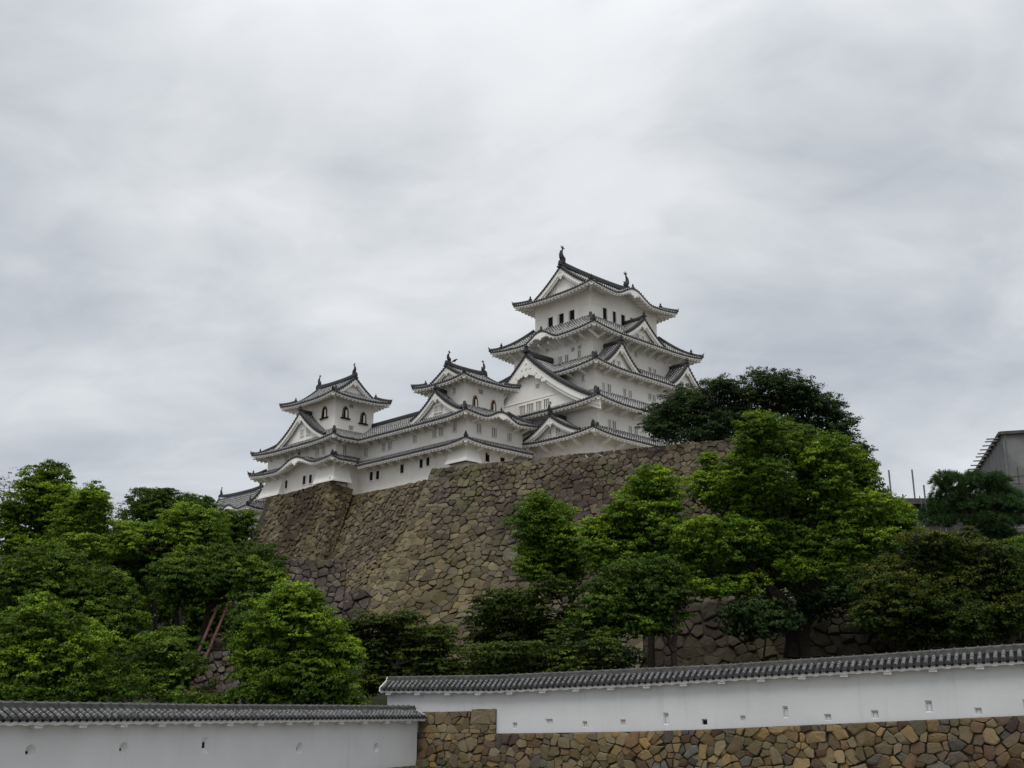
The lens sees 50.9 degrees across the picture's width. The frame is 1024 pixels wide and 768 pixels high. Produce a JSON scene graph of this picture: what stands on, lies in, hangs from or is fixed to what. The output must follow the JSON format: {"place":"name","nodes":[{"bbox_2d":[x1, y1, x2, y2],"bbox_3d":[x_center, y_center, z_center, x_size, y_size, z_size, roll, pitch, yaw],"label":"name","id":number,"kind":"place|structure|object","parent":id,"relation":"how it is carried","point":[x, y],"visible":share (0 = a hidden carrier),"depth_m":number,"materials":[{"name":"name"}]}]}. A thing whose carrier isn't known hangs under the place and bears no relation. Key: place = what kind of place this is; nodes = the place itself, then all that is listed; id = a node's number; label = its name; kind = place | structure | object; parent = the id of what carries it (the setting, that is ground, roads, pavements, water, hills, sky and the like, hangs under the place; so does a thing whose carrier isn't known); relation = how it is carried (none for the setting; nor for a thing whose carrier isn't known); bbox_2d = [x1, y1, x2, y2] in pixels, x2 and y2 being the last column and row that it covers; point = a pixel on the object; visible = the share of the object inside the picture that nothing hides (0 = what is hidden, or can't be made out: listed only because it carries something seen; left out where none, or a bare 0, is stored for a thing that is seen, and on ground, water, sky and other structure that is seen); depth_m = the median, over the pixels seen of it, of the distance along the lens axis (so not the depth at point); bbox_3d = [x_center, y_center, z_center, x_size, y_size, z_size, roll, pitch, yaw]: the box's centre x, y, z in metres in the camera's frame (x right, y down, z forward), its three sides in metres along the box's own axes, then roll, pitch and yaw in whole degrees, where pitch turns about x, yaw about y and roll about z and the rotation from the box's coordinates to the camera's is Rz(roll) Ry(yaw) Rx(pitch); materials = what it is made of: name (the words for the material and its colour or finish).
{"place":"outdoors","nodes":[
{"label":"outdoors","id":0,"kind":"place"},
{"bbox_2d":[251,491,371,545],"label":"castle mound","id":1,"kind":"object","parent":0,"point":[261,518],"visible":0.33,"depth_m":140.94,"materials":[{"name":"stone"}]},
{"bbox_2d":[247,364,392,503],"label":"keep","id":2,"kind":"structure","parent":1,"relation":"on","point":[318,443],"depth_m":140.37,"materials":[{"name":"paint"}]},
{"bbox_2d":[356,411,417,493],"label":"corridor building","id":3,"kind":"structure","parent":1,"relation":"on","point":[384,446],"depth_m":133.81,"materials":[{"name":"paint"}]},
{"bbox_2d":[400,351,542,482],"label":"keep","id":4,"kind":"structure","parent":1,"relation":"on","point":[461,417],"depth_m":127.45,"materials":[{"name":"paint"}]},
{"bbox_2d":[25,649,957,753],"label":"hillside","id":5,"kind":"structure","parent":0,"point":[379,699],"depth_m":91.76,"materials":[{"name":"green plant"}]},
{"bbox_2d":[0,468,19,562],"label":"bare tree","id":6,"kind":"object","parent":5,"relation":"on","point":[3,485],"visible":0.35,"depth_m":99.47,"materials":[{"name":"green plant"}]},
{"bbox_2d":[0,458,77,700],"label":"broadleaf tree","id":7,"kind":"object","parent":5,"relation":"on","point":[42,486],"visible":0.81,"depth_m":79.13,"materials":[{"name":"green plant"}]},
{"bbox_2d":[0,552,127,697],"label":"shrub","id":8,"kind":"object","parent":5,"relation":"on","point":[108,647],"visible":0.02,"depth_m":92.20,"materials":[{"name":"green plant"}]},
{"bbox_2d":[0,590,131,699],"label":"broadleaf tree","id":9,"kind":"object","parent":5,"relation":"on","point":[42,644],"visible":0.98,"depth_m":60.81,"materials":[{"name":"green plant"}]},
{"bbox_2d":[0,539,155,702],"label":"broadleaf tree","id":10,"kind":"object","parent":5,"relation":"on","point":[110,601],"visible":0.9,"depth_m":68.06,"materials":[{"name":"green plant"}]},
{"bbox_2d":[41,479,119,696],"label":"broadleaf tree","id":11,"kind":"object","parent":5,"relation":"on","point":[81,520],"visible":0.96,"depth_m":76.07,"materials":[{"name":"green plant"}]},
{"bbox_2d":[109,502,136,530],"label":"bare tree","id":12,"kind":"object","parent":5,"relation":"on","point":[120,503],"visible":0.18,"depth_m":103.09,"materials":[{"name":"plant"}]},
{"bbox_2d":[92,541,164,643],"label":"broadleaf tree","id":13,"kind":"object","parent":5,"relation":"on","point":[133,567],"visible":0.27,"depth_m":85.60,"materials":[{"name":"green plant"}]},
{"bbox_2d":[116,486,190,640],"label":"broadleaf tree","id":14,"kind":"object","parent":5,"relation":"on","point":[149,504],"visible":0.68,"depth_m":90.99,"materials":[{"name":"green plant"}]},
{"bbox_2d":[110,625,219,702],"bbox_3d":[-20.471,17.017,63.465,6.658,5.769,5.721,0,-16,0],"label":"shrub","id":15,"kind":"object","parent":5,"relation":"on","point":[163,658],"visible":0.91,"depth_m":62.86,"materials":[{"name":"green plant"}]},
{"bbox_2d":[103,501,234,637],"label":"broadleaf tree","id":16,"kind":"object","parent":5,"relation":"on","point":[181,525],"visible":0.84,"depth_m":82.74,"materials":[{"name":"green plant"}]},
{"bbox_2d":[87,555,256,655],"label":"shrub","id":17,"kind":"object","parent":5,"relation":"on","point":[190,617],"visible":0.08,"depth_m":96.23,"materials":[{"name":"green plant"}]},
{"bbox_2d":[96,651,247,703],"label":"stone wall","id":18,"kind":"structure","parent":5,"relation":"on","point":[218,671],"depth_m":68.35,"materials":[{"name":"grey stone"}]},
{"bbox_2d":[0,559,347,651],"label":"stone wall","id":19,"kind":"structure","parent":5,"relation":"on","point":[328,577],"depth_m":103.43,"materials":[{"name":"grey stone"}]},
{"bbox_2d":[0,669,373,704],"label":"shrub","id":20,"kind":"object","parent":5,"relation":"on","point":[129,690],"visible":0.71,"depth_m":59.01,"materials":[{"name":"green plant"}]},
{"bbox_2d":[176,605,218,702],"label":"wooden prop","id":21,"kind":"object","parent":5,"relation":"on","point":[208,627],"visible":0.41,"depth_m":70.23,"materials":[{"name":"brown wood"}]},
{"bbox_2d":[187,606,227,698],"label":"wooden prop","id":22,"kind":"object","parent":5,"relation":"on","point":[215,634],"visible":0.42,"depth_m":69.80,"materials":[{"name":"brown wood"}]},
{"bbox_2d":[139,538,293,650],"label":"broadleaf tree","id":23,"kind":"object","parent":5,"relation":"on","point":[234,574],"visible":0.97,"depth_m":71.89,"materials":[{"name":"green plant"}]},
{"bbox_2d":[181,491,260,650],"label":"broadleaf tree","id":24,"kind":"object","parent":5,"relation":"on","point":[241,529],"visible":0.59,"depth_m":96.25,"materials":[{"name":"green plant"}]},
{"bbox_2d":[220,591,269,703],"bbox_3d":[-15.537,16.551,64.877,4.557,7.750,5.995,8,-18,-25],"label":"broadleaf tree","id":25,"kind":"object","parent":5,"relation":"on","point":[233,623],"visible":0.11,"depth_m":64.14,"materials":[{"name":"green plant"}]},
{"bbox_2d":[224,576,369,704],"bbox_3d":[-12.104,15.277,60.511,8.156,8.424,6.244,0,-16,0],"label":"broadleaf tree","id":26,"kind":"object","parent":5,"relation":"on","point":[296,639],"visible":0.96,"depth_m":59.39,"materials":[{"name":"green plant"}]},
{"bbox_2d":[256,480,426,591],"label":"stone wall","id":27,"kind":"structure","parent":5,"relation":"on","point":[363,534],"depth_m":130.57,"materials":[{"name":"brown stone"}]},
{"bbox_2d":[342,589,383,624],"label":"stone wall","id":28,"kind":"structure","parent":5,"relation":"on","point":[356,600],"depth_m":108.07,"materials":[{"name":"grey stone"}]},
{"bbox_2d":[331,609,471,696],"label":"bush","id":29,"kind":"object","parent":5,"relation":"on","point":[398,639],"visible":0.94,"depth_m":67.61,"materials":[{"name":"green plant"}]},
{"bbox_2d":[357,639,494,680],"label":"shrub","id":30,"kind":"object","parent":5,"relation":"on","point":[409,673],"visible":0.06,"depth_m":87.72,"materials":[{"name":"green plant"}]},
{"bbox_2d":[460,570,587,650],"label":"bush","id":31,"kind":"object","parent":5,"relation":"on","point":[496,616],"visible":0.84,"depth_m":71.99,"materials":[{"name":"green plant"}]},
{"bbox_2d":[444,620,628,674],"bbox_3d":[1.353,15.947,61.771,10.572,4.754,5.568,0,-16,0],"label":"shrub","id":32,"kind":"object","parent":5,"relation":"on","point":[523,657],"visible":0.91,"depth_m":61.02,"materials":[{"name":"green plant"}]},
{"bbox_2d":[498,489,588,670],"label":"broadleaf tree","id":33,"kind":"object","parent":5,"relation":"on","point":[547,529],"visible":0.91,"depth_m":76.93,"materials":[{"name":"green plant"}]},
{"bbox_2d":[494,622,647,672],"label":"shrub","id":34,"kind":"object","parent":5,"relation":"on","point":[623,663],"visible":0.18,"depth_m":85.99,"materials":[{"name":"green plant"}]},
{"bbox_2d":[361,438,791,675],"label":"stone wall","id":35,"kind":"structure","parent":5,"relation":"on","point":[453,552],"depth_m":106.68,"materials":[{"name":"brown stone"}]},
{"bbox_2d":[557,551,705,666],"bbox_3d":[7.324,14.595,64.628,9.292,8.950,5.435,0,-16,0],"label":"broadleaf tree","id":36,"kind":"object","parent":5,"relation":"on","point":[641,596],"visible":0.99,"depth_m":64.38,"materials":[{"name":"green plant"}]},
{"bbox_2d":[573,462,697,682],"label":"broadleaf tree","id":37,"kind":"object","parent":5,"relation":"on","point":[642,518],"visible":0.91,"depth_m":71.09,"materials":[{"name":"green plant"}]},
{"bbox_2d":[712,577,864,661],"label":"shrub","id":38,"kind":"object","parent":5,"relation":"on","point":[766,619],"visible":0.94,"depth_m":65.88,"materials":[{"name":"green plant"}]},
{"bbox_2d":[659,409,925,658],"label":"broadleaf tree","id":39,"kind":"object","parent":5,"relation":"on","point":[847,513],"visible":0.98,"depth_m":68.78,"materials":[{"name":"green plant"}]},
{"bbox_2d":[643,598,1021,680],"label":"stone wall","id":40,"kind":"structure","parent":5,"relation":"on","point":[702,640],"depth_m":87.56,"materials":[{"name":"stone"}]},
{"bbox_2d":[776,543,940,667],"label":"shrub","id":41,"kind":"object","parent":5,"relation":"on","point":[913,647],"visible":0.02,"depth_m":83.15,"materials":[{"name":"green plant"}]},
{"bbox_2d":[842,524,1023,664],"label":"bush","id":42,"kind":"object","parent":5,"relation":"on","point":[912,594],"visible":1,"depth_m":62.23,"materials":[{"name":"green plant"}]},
{"bbox_2d":[887,469,1003,553],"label":"open scaffold","id":43,"kind":"object","parent":5,"relation":"on","point":[917,502],"visible":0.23,"depth_m":95.80,"materials":[{"name":"grey metal"}]},
{"bbox_2d":[917,469,1023,645],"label":"pine tree","id":44,"kind":"object","parent":5,"relation":"on","point":[988,516],"visible":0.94,"depth_m":72.14,"materials":[{"name":"green plant"}]},
{"bbox_2d":[955,547,1018,646],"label":"shrub","id":45,"kind":"object","parent":5,"relation":"on","point":[975,645],"visible":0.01,"depth_m":84.60,"materials":[{"name":"green plant"}]},
{"bbox_2d":[968,430,1023,533],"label":"scaffold building","id":46,"kind":"structure","parent":5,"relation":"on","point":[1004,452],"depth_m":97.09,"materials":[{"name":"grey"}]},
{"bbox_2d":[998,534,1023,642],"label":"shrub","id":47,"kind":"object","parent":5,"relation":"on","point":[1019,540],"visible":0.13,"depth_m":64.98,"materials":[{"name":"green plant"}]},
{"bbox_2d":[0,0,1023,549],"label":"sky","id":48,"kind":"structure","parent":0,"point":[211,211],"materials":[{"name":"grey"}]},
{"bbox_2d":[447,455,807,550],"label":"terrace ground","id":49,"kind":"structure","parent":0,"point":[554,463],"depth_m":110.43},
{"bbox_2d":[488,246,731,462],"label":"keep","id":50,"kind":"structure","parent":49,"relation":"on","point":[597,362],"depth_m":135.08,"materials":[{"name":"paint"}]},
{"bbox_2d":[635,366,879,470],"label":"broadleaf tree","id":51,"kind":"object","parent":49,"relation":"on","point":[677,413],"visible":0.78,"depth_m":106.39,"materials":[{"name":"green plant"}]},
{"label":"turret mound","id":52,"kind":"structure","parent":0,"visible":0},
{"bbox_2d":[213,482,265,539],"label":"turret","id":53,"kind":"object","parent":52,"relation":"on","point":[247,500],"visible":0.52,"depth_m":150.06,"materials":[{"name":"tile"}]},
{"label":"ground","id":54,"kind":"structure","parent":0,"visible":0},
{"bbox_2d":[0,700,426,767],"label":"boundary wall","id":55,"kind":"structure","parent":54,"relation":"on","point":[57,734],"depth_m":41.87,"materials":[{"name":"paint"}]},
{"bbox_2d":[395,766,418,767],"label":"stone base","id":56,"kind":"object","parent":54,"relation":"on","point":[408,767],"visible":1,"depth_m":52.91,"materials":[{"name":"beige stone"}]},
{"bbox_2d":[415,709,1023,767],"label":"stone base","id":57,"kind":"object","parent":54,"relation":"on","point":[454,739],"visible":1,"depth_m":46.68,"materials":[{"name":"beige stone"}]},
{"bbox_2d":[379,643,1023,732],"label":"boundary wall","id":58,"kind":"structure","parent":57,"relation":"on","point":[795,692],"depth_m":47.39,"materials":[{"name":"paint"}]}
]}

